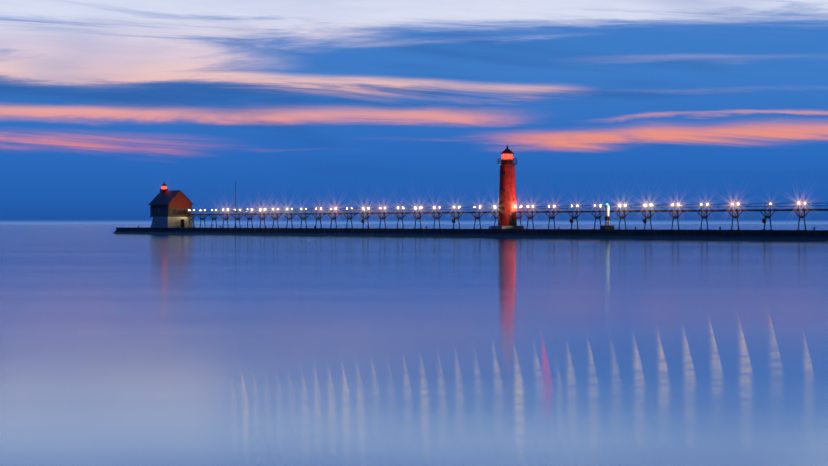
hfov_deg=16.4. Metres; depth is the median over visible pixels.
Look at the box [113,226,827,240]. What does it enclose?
pier
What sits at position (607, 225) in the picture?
green channel beacon
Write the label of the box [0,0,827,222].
sky
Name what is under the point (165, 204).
fog signal house
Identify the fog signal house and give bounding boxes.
[148,182,194,227]
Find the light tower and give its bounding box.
[491,146,523,228]
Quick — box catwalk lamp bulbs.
[193,202,805,210]
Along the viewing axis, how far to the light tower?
534.45 m
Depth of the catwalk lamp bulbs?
530.43 m
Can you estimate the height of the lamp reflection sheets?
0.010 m
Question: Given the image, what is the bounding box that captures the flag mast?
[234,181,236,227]
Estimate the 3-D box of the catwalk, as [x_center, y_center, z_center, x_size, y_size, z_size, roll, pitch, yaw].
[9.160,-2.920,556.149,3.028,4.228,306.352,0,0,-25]
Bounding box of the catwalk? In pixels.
[177,203,827,229]
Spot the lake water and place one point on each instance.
(139, 349)
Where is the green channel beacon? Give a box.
[600,203,613,228]
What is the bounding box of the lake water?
[0,223,827,465]

